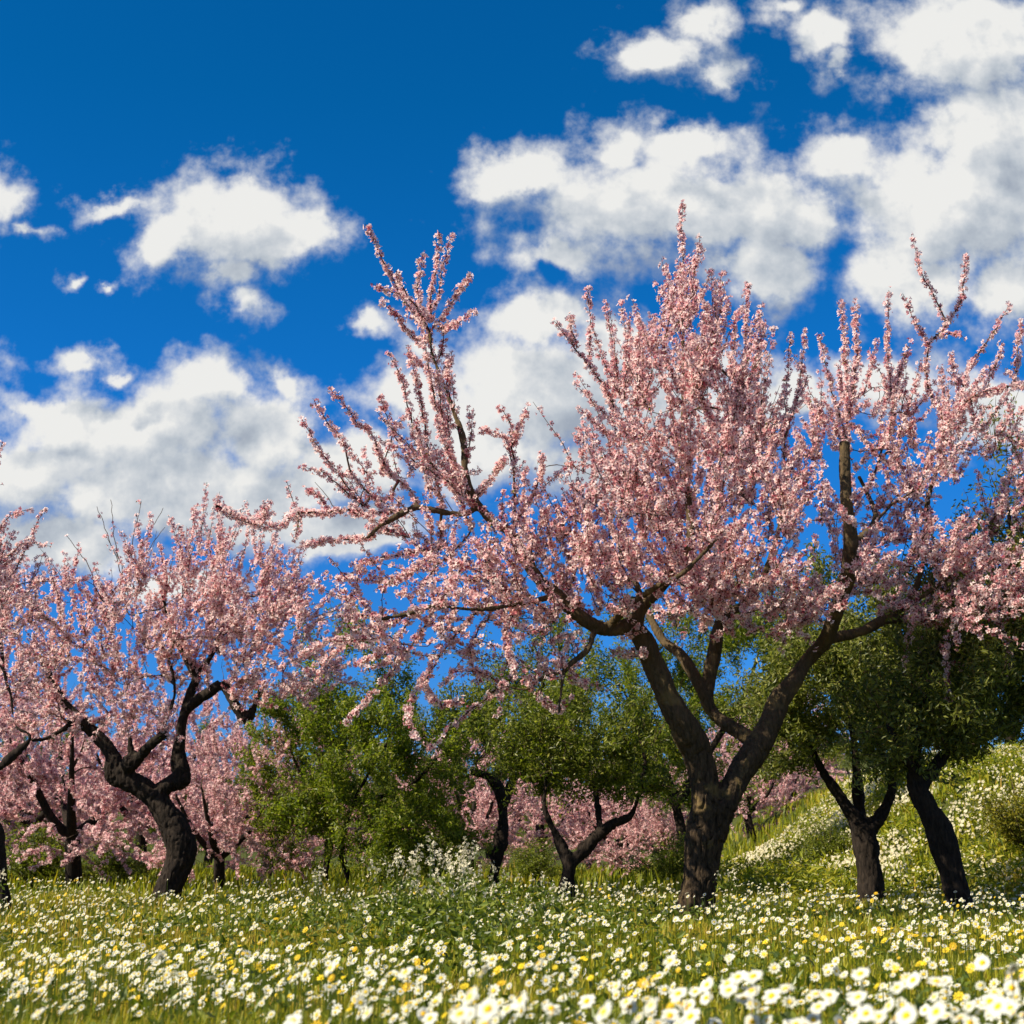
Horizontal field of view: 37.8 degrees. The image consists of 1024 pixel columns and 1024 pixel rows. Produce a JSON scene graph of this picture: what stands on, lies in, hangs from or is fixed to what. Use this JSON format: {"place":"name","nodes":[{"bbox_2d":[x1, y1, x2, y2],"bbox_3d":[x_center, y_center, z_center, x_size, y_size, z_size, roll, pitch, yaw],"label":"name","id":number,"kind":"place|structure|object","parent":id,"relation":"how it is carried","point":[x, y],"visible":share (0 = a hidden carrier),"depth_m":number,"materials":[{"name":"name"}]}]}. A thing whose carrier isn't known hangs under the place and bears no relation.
{"place":"outdoors","nodes":[
{"label":"outdoors","id":0,"kind":"place"},
{"bbox_2d":[0,0,1023,782],"label":"sky","id":1,"kind":"structure","parent":0,"point":[189,189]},
{"bbox_2d":[0,753,1023,1023],"bbox_3d":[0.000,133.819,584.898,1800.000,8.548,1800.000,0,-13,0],"label":"ground","id":2,"kind":"structure","parent":0,"point":[735,823],"depth_m":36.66,"materials":[{"name":"green plant"}]},
{"bbox_2d":[0,695,50,852],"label":"almond tree","id":3,"kind":"object","parent":2,"relation":"on","point":[8,803],"visible":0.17,"depth_m":26.01,"materials":[{"name":"pink plant"}]},
{"bbox_2d":[0,440,70,911],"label":"almond tree","id":4,"kind":"object","parent":2,"relation":"on","point":[10,757],"visible":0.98,"depth_m":14.71,"materials":[{"name":"pink plant"}]},
{"bbox_2d":[0,674,124,872],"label":"almond tree","id":5,"kind":"object","parent":2,"relation":"on","point":[40,818],"visible":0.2,"depth_m":29.48,"materials":[{"name":"pink plant"}]},
{"bbox_2d":[0,705,124,856],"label":"blossoming tree","id":6,"kind":"object","parent":2,"relation":"on","point":[50,757],"visible":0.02,"depth_m":39.00,"materials":[{"name":"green plant"}]},
{"bbox_2d":[5,813,120,891],"bbox_3d":[-7.450,5.430,23.421,2.282,1.424,1.942,11,-17,-39],"label":"shrub","id":7,"kind":"object","parent":2,"relation":"on","point":[21,870],"visible":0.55,"depth_m":23.21,"materials":[{"name":"green plant"}]},
{"bbox_2d":[0,647,201,891],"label":"almond tree","id":8,"kind":"object","parent":2,"relation":"on","point":[69,831],"visible":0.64,"depth_m":21.95,"materials":[{"name":"pink plant"}]},
{"bbox_2d":[81,825,162,888],"bbox_3d":[-6.470,5.697,24.300,1.618,1.186,1.902,8,-16,-32],"label":"shrub","id":9,"kind":"object","parent":2,"relation":"on","point":[132,866],"visible":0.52,"depth_m":24.13,"materials":[{"name":"green plant"}]},
{"bbox_2d":[54,669,248,871],"bbox_3d":[-7.903,5.781,32.652,4.501,4.581,4.575,-5,-14,20],"label":"almond tree","id":10,"kind":"object","parent":2,"relation":"on","point":[206,710],"visible":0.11,"depth_m":32.30,"materials":[{"name":"pink plant"}]},
{"bbox_2d":[0,482,364,904],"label":"almond tree","id":11,"kind":"object","parent":2,"relation":"on","point":[234,623],"visible":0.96,"depth_m":16.80,"materials":[{"name":"pink plant"}]},
{"bbox_2d":[126,714,271,866],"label":"blossoming tree","id":12,"kind":"object","parent":2,"relation":"on","point":[206,859],"visible":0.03,"depth_m":44.75,"materials":[{"name":"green plant"}]},
{"bbox_2d":[129,722,320,889],"bbox_3d":[-4.031,4.257,21.151,2.791,2.525,2.837,-6,-15,24],"label":"almond tree","id":13,"kind":"object","parent":2,"relation":"on","point":[207,841],"visible":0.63,"depth_m":20.72,"materials":[{"name":"pink plant"}]},
{"bbox_2d":[187,696,361,877],"bbox_3d":[-4.471,5.189,27.584,3.646,3.532,3.425,12,-18,-42],"label":"almond tree","id":14,"kind":"object","parent":2,"relation":"on","point":[236,733],"visible":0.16,"depth_m":27.13,"materials":[{"name":"pink plant"}]},
{"bbox_2d":[237,828,333,878],"bbox_3d":[-4.207,6.748,29.190,2.092,1.305,1.780,10,-17,-38],"label":"shrub","id":15,"kind":"object","parent":2,"relation":"on","point":[307,865],"visible":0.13,"depth_m":29.07,"materials":[{"name":"green plant"}]},
{"bbox_2d":[247,758,377,863],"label":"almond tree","id":16,"kind":"object","parent":2,"relation":"on","point":[277,763],"visible":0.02,"depth_m":42.50,"materials":[{"name":"pink plant"}]},
{"bbox_2d":[308,865,328,928],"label":"white flower stalk","id":17,"kind":"object","parent":2,"relation":"on","point":[323,874],"visible":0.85,"depth_m":10.13,"materials":[{"name":"beige plant"}]},
{"bbox_2d":[324,960,335,1023],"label":"daisy","id":18,"kind":"object","parent":2,"relation":"on","point":[331,967],"visible":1,"depth_m":3.19,"materials":[{"name":"white plant"}]},
{"bbox_2d":[214,601,498,888],"bbox_3d":[-2.037,3.336,20.921,4.100,4.294,2.989,-9,-16,35],"label":"leafy tree","id":19,"kind":"object","parent":2,"relation":"on","point":[328,796],"visible":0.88,"depth_m":20.23,"materials":[{"name":"green plant"}]},
{"bbox_2d":[320,738,433,866],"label":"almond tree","id":20,"kind":"object","parent":2,"relation":"on","point":[357,819],"visible":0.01,"depth_m":36.48,"materials":[{"name":"pink plant"}]},
{"bbox_2d":[361,855,406,938],"bbox_3d":[-0.838,2.486,9.414,0.315,0.638,0.233,-11,-17,38],"label":"white flower stalk","id":21,"kind":"object","parent":2,"relation":"on","point":[389,888],"visible":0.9,"depth_m":9.44,"materials":[{"name":"beige plant"}]},
{"bbox_2d":[368,884,402,950],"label":"white flower stalk","id":22,"kind":"object","parent":2,"relation":"on","point":[389,909],"visible":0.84,"depth_m":9.06,"materials":[{"name":"beige plant"}]},
{"bbox_2d":[377,853,403,921],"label":"white flower stalk","id":23,"kind":"object","parent":2,"relation":"on","point":[386,886],"visible":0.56,"depth_m":10.33,"materials":[{"name":"beige plant"}]},
{"bbox_2d":[383,848,415,938],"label":"white flower stalk","id":24,"kind":"object","parent":2,"relation":"on","point":[401,882],"visible":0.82,"depth_m":9.48,"materials":[{"name":"beige plant"}]},
{"bbox_2d":[397,967,413,1023],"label":"daisy","id":25,"kind":"object","parent":2,"relation":"on","point":[407,971],"visible":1,"depth_m":3.09,"materials":[{"name":"white plant"}]},
{"bbox_2d":[391,843,426,925],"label":"white flower stalk","id":26,"kind":"object","parent":2,"relation":"on","point":[411,879],"visible":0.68,"depth_m":10.93,"materials":[{"name":"beige plant"}]},
{"bbox_2d":[402,860,436,938],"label":"white flower stalk","id":27,"kind":"object","parent":2,"relation":"on","point":[424,897],"visible":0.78,"depth_m":9.00,"materials":[{"name":"beige plant"}]},
{"bbox_2d":[402,877,441,937],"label":"white flower stalk","id":28,"kind":"object","parent":2,"relation":"on","point":[411,883],"visible":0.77,"depth_m":8.95,"materials":[{"name":"beige plant"}]},
{"bbox_2d":[342,692,517,871],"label":"tree","id":29,"kind":"object","parent":2,"relation":"on","point":[455,799],"visible":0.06,"depth_m":32.97,"materials":[{"name":"green plant"}]},
{"bbox_2d":[417,868,444,939],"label":"white flower stalk","id":30,"kind":"object","parent":2,"relation":"on","point":[432,901],"visible":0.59,"depth_m":8.94,"materials":[{"name":"beige plant"}]},
{"bbox_2d":[409,833,457,945],"bbox_3d":[-0.472,2.348,9.115,0.291,0.774,0.274,6,-15,-24],"label":"white flower stalk","id":31,"kind":"object","parent":2,"relation":"on","point":[431,878],"visible":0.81,"depth_m":9.19,"materials":[{"name":"beige plant"}]},
{"bbox_2d":[383,825,490,884],"bbox_3d":[-1.108,5.475,23.355,1.780,1.305,2.092,-5,-14,22],"label":"shrub","id":32,"kind":"object","parent":2,"relation":"on","point":[455,865],"visible":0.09,"depth_m":23.11,"materials":[{"name":"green plant"}]},
{"bbox_2d":[422,878,460,950],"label":"white flower stalk","id":33,"kind":"object","parent":2,"relation":"on","point":[441,907],"visible":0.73,"depth_m":8.56,"materials":[{"name":"beige plant"}]},
{"bbox_2d":[435,848,472,928],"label":"white flower stalk","id":34,"kind":"object","parent":2,"relation":"on","point":[445,879],"visible":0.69,"depth_m":10.51,"materials":[{"name":"beige plant"}]},
{"bbox_2d":[449,1006,470,1023],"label":"daisy","id":35,"kind":"object","parent":2,"relation":"on","point":[460,1013],"visible":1,"depth_m":2.40,"materials":[{"name":"white plant"}]},
{"bbox_2d":[450,863,481,957],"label":"white flower stalk","id":36,"kind":"object","parent":2,"relation":"on","point":[465,902],"visible":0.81,"depth_m":8.36,"materials":[{"name":"beige plant"}]},
{"bbox_2d":[462,986,477,1023],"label":"daisy","id":37,"kind":"object","parent":2,"relation":"on","point":[471,996],"visible":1,"depth_m":2.43,"materials":[{"name":"white plant"}]},
{"bbox_2d":[391,724,555,871],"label":"almond tree","id":38,"kind":"object","parent":2,"relation":"on","point":[486,817],"visible":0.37,"depth_m":28.99,"materials":[{"name":"pink plant"}]},
{"bbox_2d":[460,871,486,930],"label":"white flower stalk","id":39,"kind":"object","parent":2,"relation":"on","point":[473,883],"visible":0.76,"depth_m":9.73,"materials":[{"name":"beige plant"}]},
{"bbox_2d":[458,856,495,937],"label":"white flower stalk","id":40,"kind":"object","parent":2,"relation":"on","point":[477,886],"visible":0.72,"depth_m":9.97,"materials":[{"name":"beige plant"}]},
{"bbox_2d":[477,997,498,1023],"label":"daisy","id":41,"kind":"object","parent":2,"relation":"on","point":[488,1008],"visible":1,"depth_m":2.31,"materials":[{"name":"white plant"}]},
{"bbox_2d":[426,723,550,866],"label":"blossoming tree","id":42,"kind":"object","parent":2,"relation":"on","point":[488,855],"visible":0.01,"depth_m":50.28,"materials":[{"name":"green plant"}]},
{"bbox_2d":[417,586,591,890],"bbox_3d":[-0.118,3.382,22.013,2.749,4.535,3.074,0,-13,0],"label":"leafy tree","id":43,"kind":"object","parent":2,"relation":"on","point":[501,835],"visible":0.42,"depth_m":21.66,"materials":[{"name":"green plant"}]},
{"bbox_2d":[0,871,1023,1023],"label":"weeds","id":44,"kind":"object","parent":2,"relation":"on","point":[422,950],"visible":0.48,"depth_m":8.18,"materials":[{"name":"green plant"}]},
{"bbox_2d":[0,868,1023,1023],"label":"daisy stems","id":45,"kind":"object","parent":2,"relation":"on","point":[204,979],"visible":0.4,"depth_m":6.43,"materials":[{"name":"green plant"}]},
{"bbox_2d":[0,868,1023,1023],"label":"daisy carpet","id":46,"kind":"object","parent":2,"relation":"on","point":[904,976],"visible":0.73,"depth_m":5.85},
{"bbox_2d":[481,837,561,884],"bbox_3d":[0.387,5.931,25.281,1.712,1.068,1.456,11,-17,-38],"label":"shrub","id":47,"kind":"object","parent":2,"relation":"on","point":[536,865],"visible":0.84,"depth_m":25.18,"materials":[{"name":"green plant"}]},
{"bbox_2d":[486,761,612,868],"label":"almond tree","id":48,"kind":"object","parent":2,"relation":"on","point":[535,820],"visible":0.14,"depth_m":38.86,"materials":[{"name":"pink plant"}]},
{"bbox_2d":[542,1002,560,1023],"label":"daisy","id":49,"kind":"object","parent":2,"relation":"on","point":[549,1007],"visible":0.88,"depth_m":3.31,"materials":[{"name":"white plant"}]},
{"bbox_2d":[546,877,575,945],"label":"white flower stalk","id":50,"kind":"object","parent":2,"relation":"on","point":[565,913],"visible":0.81,"depth_m":8.45,"materials":[{"name":"beige plant"}]},
{"bbox_2d":[473,649,690,902],"bbox_3d":[0.926,3.264,18.468,2.636,3.067,3.086,-9,-16,35],"label":"leafy tree","id":51,"kind":"object","parent":2,"relation":"on","point":[540,725],"visible":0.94,"depth_m":18.06,"materials":[{"name":"green plant"}]},
{"bbox_2d":[516,724,652,867],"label":"leafy tree","id":52,"kind":"object","parent":2,"relation":"on","point":[584,822],"visible":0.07,"depth_m":42.62,"materials":[{"name":"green plant"}]},
{"bbox_2d":[578,994,594,1022],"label":"daisy","id":53,"kind":"object","parent":2,"relation":"on","point":[586,1001],"visible":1,"depth_m":3.24,"materials":[{"name":"white plant"}]},
{"bbox_2d":[595,1000,611,1023],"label":"daisy","id":54,"kind":"object","parent":2,"relation":"on","point":[604,1011],"visible":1,"depth_m":2.30,"materials":[{"name":"white plant"}]},
{"bbox_2d":[213,199,1023,922],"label":"almond tree","id":55,"kind":"object","parent":2,"relation":"on","point":[707,583],"visible":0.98,"depth_m":12.78,"materials":[{"name":"pink plant"}]},
{"bbox_2d":[553,758,686,877],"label":"almond tree","id":56,"kind":"object","parent":2,"relation":"on","point":[580,834],"visible":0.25,"depth_m":29.12,"materials":[{"name":"pink plant"}]},
{"bbox_2d":[643,997,658,1023],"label":"daisy","id":57,"kind":"object","parent":2,"relation":"on","point":[652,1004],"visible":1,"depth_m":2.33,"materials":[{"name":"white plant"}]},
{"bbox_2d":[589,766,724,878],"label":"almond tree","id":58,"kind":"object","parent":2,"relation":"on","point":[631,838],"visible":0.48,"depth_m":25.17,"materials":[{"name":"pink plant"}]},
{"bbox_2d":[661,955,676,1021],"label":"daisy","id":59,"kind":"object","parent":2,"relation":"on","point":[670,961],"visible":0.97,"depth_m":3.22,"materials":[{"name":"white plant"}]},
{"bbox_2d":[661,1008,679,1023],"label":"daisy","id":60,"kind":"object","parent":2,"relation":"on","point":[671,1016],"visible":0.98,"depth_m":3.04,"materials":[{"name":"white plant"}]},
{"bbox_2d":[614,827,742,888],"bbox_3d":[2.353,5.269,22.349,1.618,1.186,1.902,7,-15,-28],"label":"shrub","id":61,"kind":"object","parent":2,"relation":"on","point":[674,863],"visible":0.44,"depth_m":22.25,"materials":[{"name":"green plant"}]},
{"bbox_2d":[670,988,686,1021],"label":"daisy","id":62,"kind":"object","parent":2,"relation":"on","point":[677,993],"visible":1,"depth_m":2.89,"materials":[{"name":"white plant"}]},
{"bbox_2d":[680,1009,699,1023],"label":"daisy","id":63,"kind":"object","parent":2,"relation":"on","point":[689,1017],"visible":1,"depth_m":2.81,"materials":[{"name":"white plant"}]},
{"bbox_2d":[564,548,819,871],"bbox_3d":[2.714,3.341,23.862,4.690,5.783,3.410,0,-13,0],"label":"leafy tree","id":64,"kind":"object","parent":2,"relation":"on","point":[682,681],"visible":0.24,"depth_m":23.68,"materials":[{"name":"green plant"}]},
{"bbox_2d":[700,977,712,1023],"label":"daisy","id":65,"kind":"object","parent":2,"relation":"on","point":[707,983],"visible":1,"depth_m":3.08,"materials":[{"name":"white plant"}]},
{"bbox_2d":[656,693,782,810],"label":"leafy tree","id":66,"kind":"object","parent":2,"relation":"on","point":[719,756],"visible":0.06,"depth_m":48.96,"materials":[{"name":"green plant"}]},
{"bbox_2d":[707,864,741,923],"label":"white flower stalk","id":67,"kind":"object","parent":2,"relation":"on","point":[722,887],"visible":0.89,"depth_m":11.24,"materials":[{"name":"beige plant"}]},
{"bbox_2d":[720,984,737,1023],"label":"daisy","id":68,"kind":"object","parent":2,"relation":"on","point":[728,990],"visible":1,"depth_m":2.89,"materials":[{"name":"white plant"}]},
{"bbox_2d":[730,971,746,1017],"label":"daisy","id":69,"kind":"object","parent":2,"relation":"on","point":[738,976],"visible":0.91,"depth_m":3.04,"materials":[{"name":"white plant"}]},
{"bbox_2d":[734,993,752,1023],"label":"daisy","id":70,"kind":"object","parent":2,"relation":"on","point":[743,997],"visible":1,"depth_m":2.91,"materials":[{"name":"white plant"}]},
{"bbox_2d":[744,985,759,1014],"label":"daisy","id":71,"kind":"object","parent":2,"relation":"on","point":[751,991],"visible":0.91,"depth_m":3.02,"materials":[{"name":"white plant"}]},
{"bbox_2d":[744,970,762,1023],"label":"daisy","id":72,"kind":"object","parent":2,"relation":"on","point":[753,976],"visible":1,"depth_m":2.93,"materials":[{"name":"white plant"}]},
{"bbox_2d":[707,723,822,844],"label":"almond tree","id":73,"kind":"object","parent":2,"relation":"on","point":[770,799],"visible":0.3,"depth_m":36.12,"materials":[{"name":"pink plant"}]},
{"bbox_2d":[762,989,780,1023],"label":"daisy","id":74,"kind":"object","parent":2,"relation":"on","point":[771,996],"visible":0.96,"depth_m":3.17,"materials":[{"name":"white plant"}]},
{"bbox_2d":[718,689,851,799],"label":"almond tree","id":75,"kind":"object","parent":2,"relation":"on","point":[829,768],"visible":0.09,"depth_m":40.92,"materials":[{"name":"pink plant"}]},
{"bbox_2d":[805,1013,820,1023],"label":"daisy","id":76,"kind":"object","parent":2,"relation":"on","point":[813,1018],"visible":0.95,"depth_m":3.04,"materials":[{"name":"white plant"}]},
{"bbox_2d":[810,1001,826,1023],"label":"daisy","id":77,"kind":"object","parent":2,"relation":"on","point":[817,1007],"visible":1,"depth_m":2.81,"materials":[{"name":"white plant"}]},
{"bbox_2d":[788,816,851,864],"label":"shrub","id":78,"kind":"object","parent":2,"relation":"on","point":[818,845],"visible":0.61,"depth_m":22.34,"materials":[{"name":"green plant"}]},
{"bbox_2d":[820,989,837,1023],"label":"daisy","id":79,"kind":"object","parent":2,"relation":"on","point":[830,995],"visible":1,"depth_m":3.03,"materials":[{"name":"white plant"}]},
{"bbox_2d":[657,737,1023,903],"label":"bank undergrowth","id":80,"kind":"object","parent":2,"relation":"on","point":[770,877],"visible":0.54,"depth_m":20.50,"materials":[{"name":"green plant"}]},
{"bbox_2d":[849,991,867,1023],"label":"daisy","id":81,"kind":"object","parent":2,"relation":"on","point":[859,996],"visible":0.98,"depth_m":2.79,"materials":[{"name":"white plant"}]},
{"bbox_2d":[851,968,869,1023],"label":"daisy","id":82,"kind":"object","parent":2,"relation":"on","point":[859,974],"visible":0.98,"depth_m":3.02,"materials":[{"name":"white plant"}]},
{"bbox_2d":[716,537,1010,905],"bbox_3d":[3.794,2.278,16.473,3.233,4.173,3.450,0,-13,0],"label":"leafy tree","id":83,"kind":"object","parent":2,"relation":"on","point":[800,720],"visible":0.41,"depth_m":16.05,"materials":[{"name":"green plant"}]},
{"bbox_2d":[857,1004,874,1023],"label":"daisy","id":84,"kind":"object","parent":2,"relation":"on","point":[866,1012],"visible":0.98,"depth_m":2.71,"materials":[{"name":"white plant"}]},
{"bbox_2d":[723,745,1023,882],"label":"bank flowers","id":85,"kind":"object","parent":2,"relation":"on","point":[890,837],"visible":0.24,"depth_m":21.39,"materials":[{"name":"beige plant"}]},
{"bbox_2d":[871,1009,886,1023],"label":"daisy","id":86,"kind":"object","parent":2,"relation":"on","point":[880,1016],"visible":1,"depth_m":2.56,"materials":[{"name":"white plant"}]},
{"bbox_2d":[889,981,903,1023],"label":"daisy","id":87,"kind":"object","parent":2,"relation":"on","point":[898,987],"visible":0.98,"depth_m":2.85,"materials":[{"name":"white plant"}]},
{"bbox_2d":[883,860,912,907],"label":"white flower stalk","id":88,"kind":"object","parent":2,"relation":"on","point":[899,881],"visible":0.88,"depth_m":14.06,"materials":[{"name":"beige plant"}]},
{"bbox_2d":[818,604,991,768],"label":"leafy tree","id":89,"kind":"object","parent":2,"relation":"on","point":[835,753],"visible":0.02,"depth_m":32.86,"materials":[{"name":"green plant"}]},
{"bbox_2d":[896,1004,916,1023],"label":"daisy","id":90,"kind":"object","parent":2,"relation":"on","point":[906,1014],"visible":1,"depth_m":2.29,"materials":[{"name":"white plant"}]},
{"bbox_2d":[905,971,919,1023],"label":"daisy","id":91,"kind":"object","parent":2,"relation":"on","point":[913,980],"visible":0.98,"depth_m":2.97,"materials":[{"name":"white plant"}]},
{"bbox_2d":[804,391,1023,918],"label":"leafy tree","id":92,"kind":"object","parent":2,"relation":"on","point":[916,714],"visible":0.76,"depth_m":13.25,"materials":[{"name":"green plant"}]},
{"bbox_2d":[926,1000,945,1023],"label":"daisy","id":93,"kind":"object","parent":2,"relation":"on","point":[937,1011],"visible":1,"depth_m":2.35,"materials":[{"name":"white plant"}]},
{"bbox_2d":[974,955,990,1019],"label":"daisy","id":94,"kind":"object","parent":2,"relation":"on","point":[982,962],"visible":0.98,"depth_m":3.29,"materials":[{"name":"white plant"}]},
{"bbox_2d":[981,994,998,1023],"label":"daisy","id":95,"kind":"object","parent":2,"relation":"on","point":[987,1000],"visible":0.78,"depth_m":3.11,"materials":[{"name":"white plant"}]},
{"bbox_2d":[967,769,1023,851],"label":"broom shrub","id":96,"kind":"object","parent":2,"relation":"on","point":[1010,823],"visible":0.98,"depth_m":18.98,"materials":[{"name":"green plant"}]},
{"bbox_2d":[988,995,1007,1023],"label":"daisy","id":97,"kind":"object","parent":2,"relation":"on","point":[998,1006],"visible":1,"depth_m":2.37,"materials":[{"name":"white plant"}]},
{"bbox_2d":[1002,979,1020,1023],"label":"daisy","id":98,"kind":"object","parent":2,"relation":"on","point":[1008,987],"visible":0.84,"depth_m":3.22,"materials":[{"name":"white plant"}]},
{"bbox_2d":[1005,962,1023,1015],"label":"daisy","id":99,"kind":"object","parent":2,"relation":"on","point":[1010,970],"visible":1,"depth_m":2.85,"materials":[{"name":"white plant"}]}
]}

